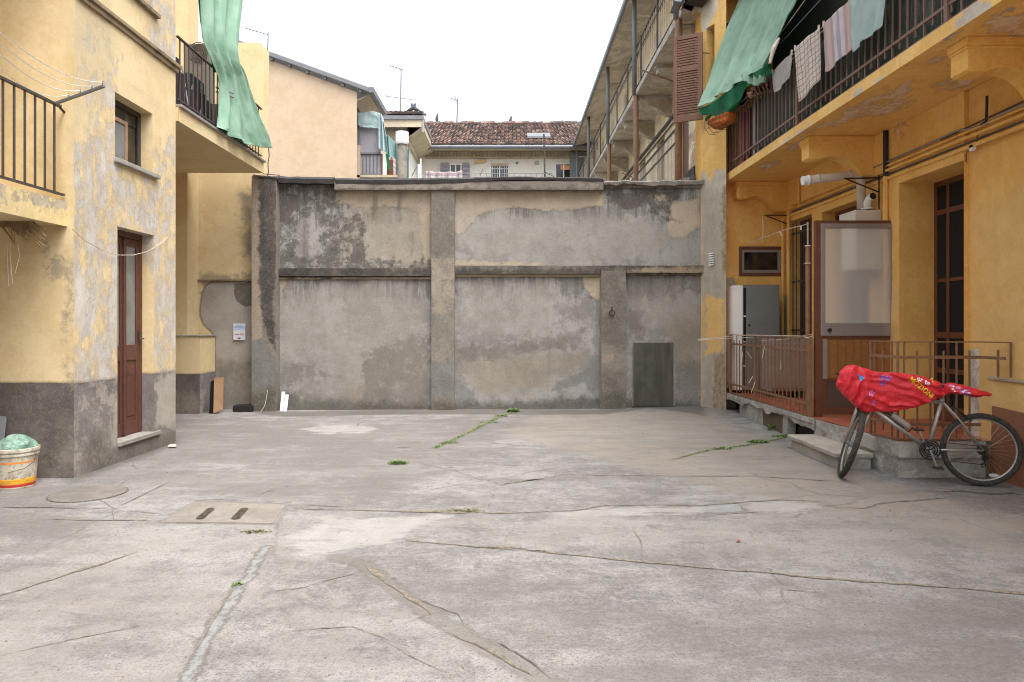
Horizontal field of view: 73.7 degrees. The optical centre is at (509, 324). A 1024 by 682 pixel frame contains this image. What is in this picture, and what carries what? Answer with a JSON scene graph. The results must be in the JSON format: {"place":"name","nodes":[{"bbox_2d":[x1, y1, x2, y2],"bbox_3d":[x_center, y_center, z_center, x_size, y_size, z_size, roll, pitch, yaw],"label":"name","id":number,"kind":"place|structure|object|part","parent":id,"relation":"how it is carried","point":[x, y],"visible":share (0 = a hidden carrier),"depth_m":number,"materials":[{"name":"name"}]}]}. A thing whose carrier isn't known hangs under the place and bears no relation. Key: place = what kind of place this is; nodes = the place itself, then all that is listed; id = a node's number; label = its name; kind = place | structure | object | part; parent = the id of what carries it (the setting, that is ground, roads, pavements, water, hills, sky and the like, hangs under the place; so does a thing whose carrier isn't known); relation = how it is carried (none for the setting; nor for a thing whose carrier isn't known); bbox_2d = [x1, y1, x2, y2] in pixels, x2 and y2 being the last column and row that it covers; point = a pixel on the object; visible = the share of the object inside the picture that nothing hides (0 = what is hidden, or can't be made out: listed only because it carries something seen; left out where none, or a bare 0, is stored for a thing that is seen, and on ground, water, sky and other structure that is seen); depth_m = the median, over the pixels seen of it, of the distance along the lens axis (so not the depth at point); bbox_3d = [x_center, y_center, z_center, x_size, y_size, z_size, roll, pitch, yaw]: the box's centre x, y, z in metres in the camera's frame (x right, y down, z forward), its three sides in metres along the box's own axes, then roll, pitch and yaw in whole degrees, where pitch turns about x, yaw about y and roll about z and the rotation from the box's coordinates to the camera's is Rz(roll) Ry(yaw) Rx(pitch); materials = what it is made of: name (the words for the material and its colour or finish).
{"place":"outdoors","nodes":[
{"label":"outdoors","id":0,"kind":"place"},
{"bbox_2d":[396,130,408,178],"bbox_3d":[-2.428,-3.027,15.500,0.295,2.655,0.295,0,0,0],"label":"concrete flue","id":1,"kind":"object","parent":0,"point":[402,139],"visible":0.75,"depth_m":15.40,"materials":[{"name":"grey concrete"}]},
{"bbox_2d":[198,0,622,177],"label":"sky","id":2,"kind":"structure","parent":0,"point":[523,60],"materials":[{"name":"white"}]},
{"bbox_2d":[0,406,1023,681],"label":"ground","id":3,"kind":"structure","parent":0,"point":[552,524],"depth_m":4.33,"materials":[{"name":"concrete"}]},
{"bbox_2d":[0,416,6,439],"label":"metal sheet","id":4,"kind":"object","parent":3,"relation":"on","point":[3,419],"visible":0.6,"depth_m":6.55,"materials":[{"name":"grey metal"}]},
{"bbox_2d":[0,444,40,489],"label":"plastic bucket","id":5,"kind":"object","parent":3,"relation":"on","point":[18,469],"visible":0.86,"depth_m":6.18,"materials":[{"name":"white plastic"}]},
{"bbox_2d":[0,434,37,454],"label":"plastic bag","id":6,"kind":"object","parent":5,"relation":"in","point":[15,441],"visible":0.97,"depth_m":6.22,"materials":[{"name":"green plastic"}]},
{"bbox_2d":[46,485,128,502],"bbox_3d":[-3.718,1.519,6.035,0.624,0.062,0.624,0,0,0],"label":"manhole cover","id":7,"kind":"object","parent":3,"relation":"on","point":[87,493],"visible":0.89,"depth_m":6.00,"materials":[{"name":"grey concrete"}]},
{"bbox_2d":[0,0,268,477],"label":"house","id":8,"kind":"structure","parent":3,"relation":"on","point":[109,359],"depth_m":7.37,"materials":[{"name":"yellow paint"}]},
{"bbox_2d":[0,221,45,285],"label":"dry branches","id":9,"kind":"object","parent":8,"relation":"hanging from","point":[23,226],"visible":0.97,"depth_m":6.36,"materials":[{"name":"plant"}]},
{"bbox_2d":[0,32,104,104],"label":"clothes line","id":10,"kind":"object","parent":8,"relation":"attached to","point":[83,93],"visible":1,"depth_m":5.92,"materials":[{"name":"white fabric"}]},
{"bbox_2d":[71,228,167,254],"bbox_3d":[-4.210,-0.906,7.494,0.008,0.328,1.854,0,0,0],"label":"hanging string","id":11,"kind":"object","parent":8,"relation":"attached to","point":[113,253],"visible":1,"depth_m":7.17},
{"bbox_2d":[115,100,140,166],"bbox_3d":[-4.665,-2.145,7.732,0.630,0.710,0.775,0,0,0],"label":"window","id":12,"kind":"structure","parent":8,"relation":"in","point":[127,139],"depth_m":7.85,"materials":[{"name":"brown wood"}]},
{"bbox_2d":[117,229,143,437],"bbox_3d":[-4.376,0.112,7.770,0.108,2.345,0.760,0,0,0],"label":"door","id":13,"kind":"structure","parent":8,"relation":"in","point":[129,265],"depth_m":7.90,"materials":[{"name":"red paint"}]},
{"bbox_2d":[176,57,204,118],"bbox_3d":[-4.557,-3.197,9.525,0.293,0.802,1.150,0,0,0],"label":"drying rack","id":14,"kind":"object","parent":8,"relation":"on","point":[186,93],"visible":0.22,"depth_m":9.61,"materials":[{"name":"silver metal"}]},
{"bbox_2d":[185,73,211,123],"bbox_3d":[-4.800,-3.185,10.025,0.600,0.830,0.650,0,0,0],"label":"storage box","id":15,"kind":"object","parent":8,"relation":"on","point":[199,86],"visible":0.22,"depth_m":10.00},
{"bbox_2d":[185,42,245,146],"bbox_3d":[-4.765,-3.630,11.050,0.830,1.740,0.500,0,0,0],"label":"balcony railing","id":16,"kind":"object","parent":8,"relation":"on","point":[200,49],"visible":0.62,"depth_m":10.90,"materials":[{"name":"grey metal"}]},
{"bbox_2d":[198,0,271,147],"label":"green curtain","id":17,"kind":"object","parent":8,"relation":"hanging from","point":[238,113],"visible":1,"depth_m":10.14,"materials":[{"name":"green fabric"}]},
{"bbox_2d":[233,323,244,339],"bbox_3d":[-4.770,0.135,12.068,0.210,0.293,0.008,0,0,0],"label":"paper notice","id":18,"kind":"object","parent":8,"relation":"attached to","point":[238,331],"visible":1,"depth_m":12.07,"materials":[{"name":"white paper"}]},
{"bbox_2d":[265,148,279,175],"bbox_3d":[-4.122,-2.809,11.784,0.302,0.520,0.065,0,0,-4],"label":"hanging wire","id":19,"kind":"object","parent":8,"relation":"hanging from","point":[268,165],"visible":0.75,"depth_m":11.80,"materials":[{"name":"grey metal"}]},
{"bbox_2d":[209,377,223,412],"bbox_3d":[-4.947,1.200,11.534,0.228,0.600,0.152,0,0,-16],"label":"wooden board","id":20,"kind":"object","parent":3,"relation":"on","point":[216,393],"visible":1,"depth_m":11.55,"materials":[{"name":"beige wood"}]},
{"bbox_2d":[164,502,285,523],"bbox_3d":[-2.203,1.505,5.439,0.860,0.030,0.618,0,0,0],"label":"drain grate","id":21,"kind":"object","parent":3,"relation":"on","point":[211,512],"visible":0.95,"depth_m":5.39,"materials":[{"name":"stone"}]},
{"bbox_2d":[233,404,253,411],"bbox_3d":[-4.580,1.455,11.850,0.330,0.110,0.260,0,0,0],"label":"black tray","id":22,"kind":"object","parent":3,"relation":"on","point":[243,408],"visible":0.81,"depth_m":11.72,"materials":[{"name":"plastic"}]},
{"bbox_2d":[240,529,271,533],"bbox_3d":[-1.824,1.490,4.931,0.223,0.020,0.118,0,0,-18],"label":"weed tuft","id":23,"kind":"object","parent":3,"relation":"on","point":[256,531],"visible":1,"depth_m":4.92,"materials":[{"name":"green plant"}]},
{"bbox_2d":[280,392,284,411],"bbox_3d":[-3.929,1.343,11.841,0.057,0.331,0.127,0,0,0],"label":"plastic strip","id":24,"kind":"object","parent":3,"relation":"on","point":[282,402],"visible":1,"depth_m":11.83,"materials":[{"name":"white plastic"}]},
{"bbox_2d":[284,395,288,411],"bbox_3d":[-3.857,1.365,11.810,0.056,0.280,0.127,0,0,0],"label":"plastic strip","id":25,"kind":"object","parent":3,"relation":"on","point":[286,403],"visible":1,"depth_m":11.80,"materials":[{"name":"white plastic"}]},
{"bbox_2d":[238,40,396,178],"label":"gable house","id":26,"kind":"structure","parent":3,"relation":"on","point":[316,129],"depth_m":16.00,"materials":[{"name":"beige paint"}]},
{"bbox_2d":[243,25,270,49],"bbox_3d":[-6.087,-6.813,16.500,0.553,0.711,0.458,0,0,0],"label":"antenna","id":27,"kind":"object","parent":26,"relation":"on","point":[263,33],"visible":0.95,"depth_m":16.50,"materials":[{"name":"grey metal"}]},
{"bbox_2d":[358,111,387,152],"bbox_3d":[-3.260,-4.604,16.380,0.741,1.005,0.154,0,0,0],"label":"blue tarp","id":28,"kind":"object","parent":26,"relation":"hanging from","point":[371,119],"visible":1,"depth_m":16.38,"materials":[{"name":"teal fabric"}]},
{"bbox_2d":[386,135,408,177],"bbox_3d":[-2.986,-4.332,17.592,0.479,1.193,1.188,0,0,17],"label":"green tarp","id":29,"kind":"object","parent":26,"relation":"hanging from","point":[391,154],"visible":0.61,"depth_m":17.76,"materials":[{"name":"fabric"}]},
{"bbox_2d":[360,110,432,177],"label":"white wing","id":30,"kind":"structure","parent":3,"relation":"on","point":[414,124],"depth_m":27.65,"materials":[{"name":"white paint"}]},
{"bbox_2d":[385,62,415,109],"bbox_3d":[-4.413,-9.595,28.000,1.224,2.072,0.778,0,0,0],"label":"antenna","id":31,"kind":"object","parent":30,"relation":"on","point":[400,86],"visible":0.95,"depth_m":27.99,"materials":[{"name":"grey metal"}]},
{"bbox_2d":[387,459,408,464],"bbox_3d":[-1.193,1.474,7.332,0.264,0.052,0.176,0,0,-10],"label":"weed tuft","id":32,"kind":"object","parent":3,"relation":"on","point":[398,462],"visible":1,"depth_m":7.30,"materials":[{"name":"green plant"}]},
{"bbox_2d":[413,509,481,512],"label":"crack weeds","id":33,"kind":"object","parent":3,"relation":"on","point":[455,510],"visible":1,"depth_m":5.47,"materials":[{"name":"green plant"}]},
{"bbox_2d":[440,508,484,511],"bbox_3d":[-0.374,1.491,5.481,0.362,0.018,0.135,0,0,0],"label":"weed tuft","id":34,"kind":"object","parent":3,"relation":"on","point":[476,509],"visible":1,"depth_m":5.50,"materials":[{"name":"green plant"}]},
{"bbox_2d":[433,410,520,448],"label":"crack weeds","id":35,"kind":"object","parent":3,"relation":"on","point":[470,430],"visible":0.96,"depth_m":9.52,"materials":[{"name":"green plant"}]},
{"bbox_2d":[252,174,704,411],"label":"boundary wall","id":36,"kind":"structure","parent":3,"relation":"on","point":[503,292],"depth_m":12.00,"materials":[{"name":"grey concrete"}]},
{"bbox_2d":[632,342,674,405],"bbox_3d":[2.536,0.875,11.996,0.739,1.124,0.048,0,0,0],"label":"metal hatch","id":37,"kind":"object","parent":36,"relation":"attached to","point":[653,374],"visible":1,"depth_m":11.97,"materials":[{"name":"grey metal"}]},
{"bbox_2d":[1,412,1010,681],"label":"grit","id":38,"kind":"object","parent":3,"relation":"on","point":[425,586],"visible":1,"depth_m":3.69,"materials":[{"name":"grey gravel"}]},
{"bbox_2d":[421,120,597,177],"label":"white house","id":39,"kind":"structure","parent":3,"relation":"on","point":[472,146],"depth_m":31.00,"materials":[{"name":"paint"}]},
{"bbox_2d":[450,93,457,124],"bbox_3d":[-2.715,-10.671,34.000,0.363,1.464,0.944,0,0,0],"label":"antenna","id":40,"kind":"object","parent":39,"relation":"on","point":[457,109],"visible":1,"depth_m":33.98,"materials":[{"name":"grey metal"}]},
{"bbox_2d":[440,163,469,177],"bbox_3d":[-2.452,-6.804,30.945,1.340,1.005,0.110,0,0,0],"label":"window","id":41,"kind":"structure","parent":39,"relation":"in","point":[453,167],"depth_m":30.90,"materials":[{"name":"white plastic"}]},
{"bbox_2d":[411,167,552,177],"bbox_3d":[-0.718,-3.972,18.000,3.732,0.367,0.027,0,0,0],"label":"terrace railing","id":42,"kind":"object","parent":39,"relation":"attached to","point":[491,173],"visible":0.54,"depth_m":18.00,"materials":[{"name":"grey metal"}]},
{"bbox_2d":[426,171,461,177],"bbox_3d":[-1.810,-4.071,19.000,1.017,0.398,0.104,0,0,0],"label":"hanging sheet","id":43,"kind":"object","parent":42,"relation":"hanging from","point":[449,174],"visible":0.48,"depth_m":19.00,"materials":[{"name":"fabric"}]},
{"bbox_2d":[490,164,508,176],"bbox_3d":[-0.428,-6.717,30.970,0.856,1.092,0.060,0,0,0],"label":"window","id":44,"kind":"structure","parent":39,"relation":"in","point":[493,169],"depth_m":30.98,"materials":[{"name":"white plastic"}]},
{"bbox_2d":[555,163,569,176],"bbox_3d":[2.473,-6.731,30.970,0.782,1.122,0.060,0,0,0],"label":"window","id":45,"kind":"structure","parent":39,"relation":"in","point":[558,172],"depth_m":30.98,"materials":[{"name":"white plastic"}]},
{"bbox_2d":[507,408,518,411],"bbox_3d":[0.079,1.462,11.670,0.299,0.075,0.235,0,0,0],"label":"weed tuft","id":46,"kind":"object","parent":3,"relation":"on","point":[512,410],"visible":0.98,"depth_m":11.64,"materials":[{"name":"green plant"}]},
{"bbox_2d":[570,0,701,181],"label":"gallery house","id":47,"kind":"structure","parent":3,"relation":"on","point":[631,128],"depth_m":17.93,"materials":[{"name":"beige paint"}]},
{"bbox_2d":[661,139,664,179],"bbox_3d":[4.040,-3.750,17.650,0.040,2.100,0.900,0,0,0],"label":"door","id":48,"kind":"structure","parent":47,"relation":"in","point":[664,139],"depth_m":17.89,"materials":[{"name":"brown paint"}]},
{"bbox_2d":[683,115,688,175],"bbox_3d":[4.040,-3.750,15.350,0.040,2.100,0.900,0,0,0],"label":"door","id":49,"kind":"structure","parent":47,"relation":"in","point":[685,124],"depth_m":15.55,"materials":[{"name":"brown paint"}]},
{"bbox_2d":[682,165,695,179],"bbox_3d":[3.346,-2.793,12.399,0.383,0.438,0.321,0,0,0],"label":"grey tarp","id":50,"kind":"object","parent":47,"relation":"on","point":[690,174],"visible":0.48,"depth_m":12.40,"materials":[{"name":"grey fabric"}]},
{"bbox_2d":[710,446,732,449],"bbox_3d":[2.568,1.481,8.214,0.246,0.038,0.191,0,0,-29],"label":"weed tuft","id":51,"kind":"object","parent":3,"relation":"on","point":[722,447],"visible":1,"depth_m":8.20,"materials":[{"name":"green plant"}]},
{"bbox_2d":[681,436,786,456],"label":"crack weeds","id":52,"kind":"object","parent":3,"relation":"on","point":[732,446],"visible":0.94,"depth_m":8.34,"materials":[{"name":"green plant"}]},
{"bbox_2d":[746,439,770,442],"bbox_3d":[3.154,1.476,8.651,0.346,0.047,0.202,0,0,0],"label":"weed tuft","id":53,"kind":"object","parent":3,"relation":"on","point":[758,441],"visible":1,"depth_m":8.64,"materials":[{"name":"green plant"}]},
{"bbox_2d":[767,424,774,429],"bbox_3d":[3.691,1.429,9.571,0.272,0.112,0.224,0,0,0],"label":"weed tuft","id":54,"kind":"object","parent":3,"relation":"on","point":[771,427],"visible":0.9,"depth_m":9.56,"materials":[{"name":"green plant"}]},
{"bbox_2d":[787,434,872,468],"bbox_3d":[3.555,1.435,7.650,0.390,0.210,1.260,0,0,0],"label":"stone step","id":55,"kind":"object","parent":3,"relation":"on","point":[827,451],"visible":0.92,"depth_m":7.45,"materials":[{"name":"stone"}]},
{"bbox_2d":[673,0,1023,474],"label":"house","id":56,"kind":"structure","parent":3,"relation":"on","point":[957,221],"depth_m":8.14,"materials":[{"name":"paint"}]},
{"bbox_2d":[670,0,706,13],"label":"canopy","id":57,"kind":"object","parent":56,"relation":"attached to","point":[677,4],"visible":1,"depth_m":11.82,"materials":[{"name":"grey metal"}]},
{"bbox_2d":[704,107,737,134],"bbox_3d":[3.408,-3.239,10.936,0.285,0.305,0.490,0,0,-27],"label":"hanging planter","id":58,"kind":"object","parent":56,"relation":"hanging from","point":[723,120],"visible":1,"depth_m":10.84,"materials":[{"name":"orange wicker"}]},
{"bbox_2d":[726,22,745,104],"bbox_3d":[3.788,-4.453,11.884,0.323,1.356,0.607,0,0,-23],"label":"narrow window","id":59,"kind":"structure","parent":56,"relation":"in","point":[743,101],"depth_m":11.65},
{"bbox_2d":[738,108,749,164],"bbox_3d":[3.768,-2.970,10.960,0.025,0.860,0.480,0,0,0],"label":"railing","id":60,"kind":"object","parent":56,"relation":"on","point":[748,155],"visible":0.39,"depth_m":10.98,"materials":[{"name":"metal"}]},
{"bbox_2d":[697,0,796,120],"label":"green awning","id":61,"kind":"object","parent":56,"relation":"hanging from","point":[748,47],"visible":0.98,"depth_m":10.52,"materials":[{"name":"green fabric"}]},
{"bbox_2d":[746,77,773,97],"bbox_3d":[3.584,-3.391,9.750,0.388,0.330,0.003,0,0,0],"label":"pink frill","id":62,"kind":"object","parent":61,"relation":"hanging from","point":[762,87],"visible":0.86,"depth_m":9.75,"materials":[{"name":"pink fabric"}]},
{"bbox_2d":[753,95,757,154],"bbox_3d":[3.760,-3.020,10.379,0.044,0.960,0.187,0,0,0],"label":"white pipe","id":63,"kind":"object","parent":56,"relation":"on","point":[754,151],"visible":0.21,"depth_m":10.43,"materials":[{"name":"grey metal"}]},
{"bbox_2d":[739,246,780,275],"bbox_3d":[4.351,-1.081,11.755,0.793,0.508,0.050,0,0,0],"label":"small window","id":64,"kind":"structure","parent":56,"relation":"in","point":[753,260],"depth_m":11.74,"materials":[{"name":"brown paint"}]},
{"bbox_2d":[764,215,786,223],"bbox_3d":[4.521,-1.760,11.550,0.395,0.242,0.017,0,0,0],"label":"line bracket","id":65,"kind":"object","parent":56,"relation":"attached to","point":[776,219],"visible":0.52,"depth_m":11.54,"materials":[{"name":"black metal"}]},
{"bbox_2d":[744,0,822,99],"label":"laundry line","id":66,"kind":"object","parent":56,"relation":"attached to","point":[796,25],"visible":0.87,"depth_m":8.87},
{"bbox_2d":[771,50,792,92],"bbox_3d":[3.592,-3.302,9.013,0.032,0.375,0.687,0,0,0],"label":"towel","id":67,"kind":"object","parent":66,"relation":"hanging from","point":[781,74],"visible":1,"depth_m":9.01,"materials":[{"name":"grey fabric"}]},
{"bbox_2d":[794,25,820,101],"bbox_3d":[3.597,-3.131,8.243,0.022,0.751,0.736,0,0,0],"label":"towel","id":68,"kind":"object","parent":66,"relation":"hanging from","point":[807,49],"visible":1,"depth_m":8.21,"materials":[{"name":"fabric"}]},
{"bbox_2d":[823,0,851,71],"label":"towel","id":69,"kind":"object","parent":66,"relation":"hanging from","point":[837,37],"visible":1,"depth_m":7.46,"materials":[{"name":"fabric"}]},
{"bbox_2d":[849,0,884,51],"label":"sheet","id":70,"kind":"object","parent":66,"relation":"hanging from","point":[866,18],"visible":1,"depth_m":6.88,"materials":[{"name":"teal fabric"}]},
{"bbox_2d":[792,217,811,392],"bbox_3d":[4.830,-0.288,11.035,0.199,2.865,0.830,0,0,0],"label":"back door","id":71,"kind":"structure","parent":56,"relation":"in","point":[803,233],"depth_m":11.25,"materials":[{"name":"brown paint"}]},
{"bbox_2d":[773,0,847,70],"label":"dark blind","id":72,"kind":"object","parent":56,"relation":"hanging from","point":[820,12],"visible":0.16,"depth_m":9.90,"materials":[{"name":"black fabric"}]},
{"bbox_2d":[800,170,880,219],"bbox_3d":[4.252,-0.945,8.835,0.906,2.127,0.430,0,0,0],"label":"flue pipe","id":73,"kind":"object","parent":56,"relation":"attached to","point":[864,211],"visible":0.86,"depth_m":8.81,"materials":[{"name":"metal"}]},
{"bbox_2d":[835,205,856,219],"bbox_3d":[4.933,-0.740,9.640,0.054,1.880,1.280,0,0,0],"label":"window","id":74,"kind":"structure","parent":56,"relation":"in","point":[853,208],"depth_m":9.99,"materials":[{"name":"brown paint"}]},
{"bbox_2d":[745,0,975,159],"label":"balcony railing","id":75,"kind":"object","parent":56,"relation":"on","point":[929,26],"visible":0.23,"depth_m":7.47,"materials":[{"name":"brown metal"}]},
{"bbox_2d":[844,175,879,208],"bbox_3d":[4.444,-1.663,8.600,0.452,0.426,0.017,0,0,0],"label":"line bracket","id":76,"kind":"object","parent":56,"relation":"attached to","point":[878,178],"visible":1,"depth_m":8.59,"materials":[{"name":"black metal"}]},
{"bbox_2d":[781,95,1023,337],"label":"wall pipes","id":77,"kind":"object","parent":56,"relation":"attached to","point":[886,169],"depth_m":8.17,"materials":[{"name":"brown metal"}]},
{"bbox_2d":[934,174,963,421],"bbox_3d":[5.153,-0.278,7.655,0.054,2.845,1.170,0,0,0],"label":"glazed door","id":78,"kind":"structure","parent":56,"relation":"in","point":[959,335],"depth_m":8.00,"materials":[{"name":"brown paint"}]},
{"bbox_2d":[965,130,977,161],"bbox_3d":[4.695,-1.805,6.931,0.030,0.281,0.185,0,0,0],"label":"round junction box","id":79,"kind":"object","parent":56,"relation":"attached to","point":[972,149],"visible":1,"depth_m":6.91,"materials":[{"name":"white plastic"}]},
{"bbox_2d":[980,341,1011,377],"bbox_3d":[4.662,0.337,6.551,0.064,0.336,0.271,0,0,-28],"label":"railing bracket","id":80,"kind":"object","parent":56,"relation":"attached to","point":[997,358],"visible":1,"depth_m":6.50,"materials":[{"name":"brown metal"}]},
{"bbox_2d":[726,391,990,477],"bbox_3d":[4.466,1.347,9.180,1.687,0.407,5.141,0,0,0],"label":"porch","id":81,"kind":"object","parent":3,"relation":"on","point":[910,461],"visible":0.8,"depth_m":7.20,"materials":[{"name":"grey concrete"}]},
{"bbox_2d":[726,285,778,392],"bbox_3d":[4.080,0.247,11.453,0.754,1.795,0.435,0,0,0],"label":"metal cabinet","id":82,"kind":"object","parent":81,"relation":"on","point":[752,309],"visible":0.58,"depth_m":11.25,"materials":[{"name":"grey metal"}]},
{"bbox_3d":[4.191,0.208,11.259,0.528,1.675,0.018,0,0,0],"label":"door","id":83,"kind":"part","parent":82,"relation":"part of","materials":[{"name":"grey metal"}]},
{"bbox_2d":[729,334,812,416],"bbox_3d":[3.686,0.657,9.855,0.050,0.976,2.961,0,0,-1],"label":"porch railing","id":84,"kind":"object","parent":81,"relation":"on","point":[809,351],"visible":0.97,"depth_m":9.49,"materials":[{"name":"brown metal"}]},
{"bbox_2d":[698,334,812,391],"bbox_3d":[3.431,0.520,9.853,0.624,0.804,2.907,0,0,0],"label":"porch clothesline","id":85,"kind":"object","parent":84,"relation":"attached to","point":[752,337],"visible":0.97,"depth_m":9.69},
{"bbox_2d":[762,338,804,396],"bbox_3d":[4.335,0.688,10.760,0.570,0.915,0.380,0,0,0],"label":"brown locker","id":86,"kind":"object","parent":81,"relation":"on","point":[793,341],"visible":0.73,"depth_m":10.57,"materials":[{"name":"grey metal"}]},
{"bbox_2d":[805,222,810,413],"bbox_3d":[3.728,-0.063,8.520,0.076,2.415,0.076,0,0,0],"label":"brown pole","id":87,"kind":"object","parent":81,"relation":"on","point":[807,289],"visible":0.89,"depth_m":8.51,"materials":[{"name":"metal"}]},
{"bbox_2d":[748,216,806,243],"bbox_3d":[3.847,-1.462,9.914,0.173,0.522,2.775,0,0,8],"label":"clothes string","id":88,"kind":"object","parent":87,"relation":"hanging from","point":[800,226],"visible":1,"depth_m":9.83,"materials":[{"name":"grey metal"}]},
{"bbox_2d":[814,220,891,416],"bbox_3d":[4.285,-0.067,8.422,1.006,2.425,0.115,0,0,0],"label":"glazed partition","id":89,"kind":"object","parent":81,"relation":"on","point":[852,285],"visible":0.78,"depth_m":8.43,"materials":[{"name":"glass"}]},
{"bbox_2d":[869,340,980,440],"bbox_3d":[4.184,0.657,6.896,0.873,0.976,0.434,0,0,0],"label":"porch railing","id":90,"kind":"object","parent":81,"relation":"on","point":[943,357],"visible":0.78,"depth_m":6.69,"materials":[{"name":"brown metal"}]},
{"bbox_2d":[835,372,1023,485],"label":"bicycle","id":91,"kind":"object","parent":3,"relation":"on","point":[899,423],"visible":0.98,"depth_m":6.38,"materials":[{"name":"metal"}]},
{"bbox_2d":[836,365,991,411],"bbox_3d":[3.830,0.625,6.486,1.316,0.458,0.230,0,0,17],"label":"red cover","id":92,"kind":"object","parent":91,"relation":"on","point":[864,389],"visible":1,"depth_m":6.51,"materials":[{"name":"red fabric"}]},
{"bbox_2d":[989,473,999,477],"bbox_3d":[4.687,1.470,6.566,0.150,0.068,0.084,0,0,0],"label":"white bag","id":93,"kind":"object","parent":3,"relation":"on","point":[991,475],"visible":0.46,"depth_m":6.54,"materials":[{"name":"plastic"}]},
{"bbox_2d":[990,406,1023,487],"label":"brown board","id":94,"kind":"object","parent":3,"relation":"on","point":[1014,419],"visible":0.78,"depth_m":6.47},
{"bbox_2d":[543,134,553,176],"bbox_3d":[1.157,-4.771,20.000,0.325,1.582,0.042,0,0,0],"label":"roof pole","id":95,"kind":"object","parent":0,"point":[544,155],"visible":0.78,"depth_m":19.98,"materials":[{"name":"grey metal"}]},
{"bbox_3d":[-3.933,-8.496,28.000,0.224,0.405,0.224,0,0,0],"label":"chimney pot","id":96,"kind":"object","parent":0,"visible":0},
{"bbox_2d":[407,103,415,110],"bbox_3d":[-4.010,-8.877,28.000,0.410,0.380,0.171,0,0,0],"label":"pigeon","id":97,"kind":"object","parent":96,"relation":"on","point":[411,108],"visible":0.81,"depth_m":27.95,"materials":[{"name":"grey metal"}]}
]}

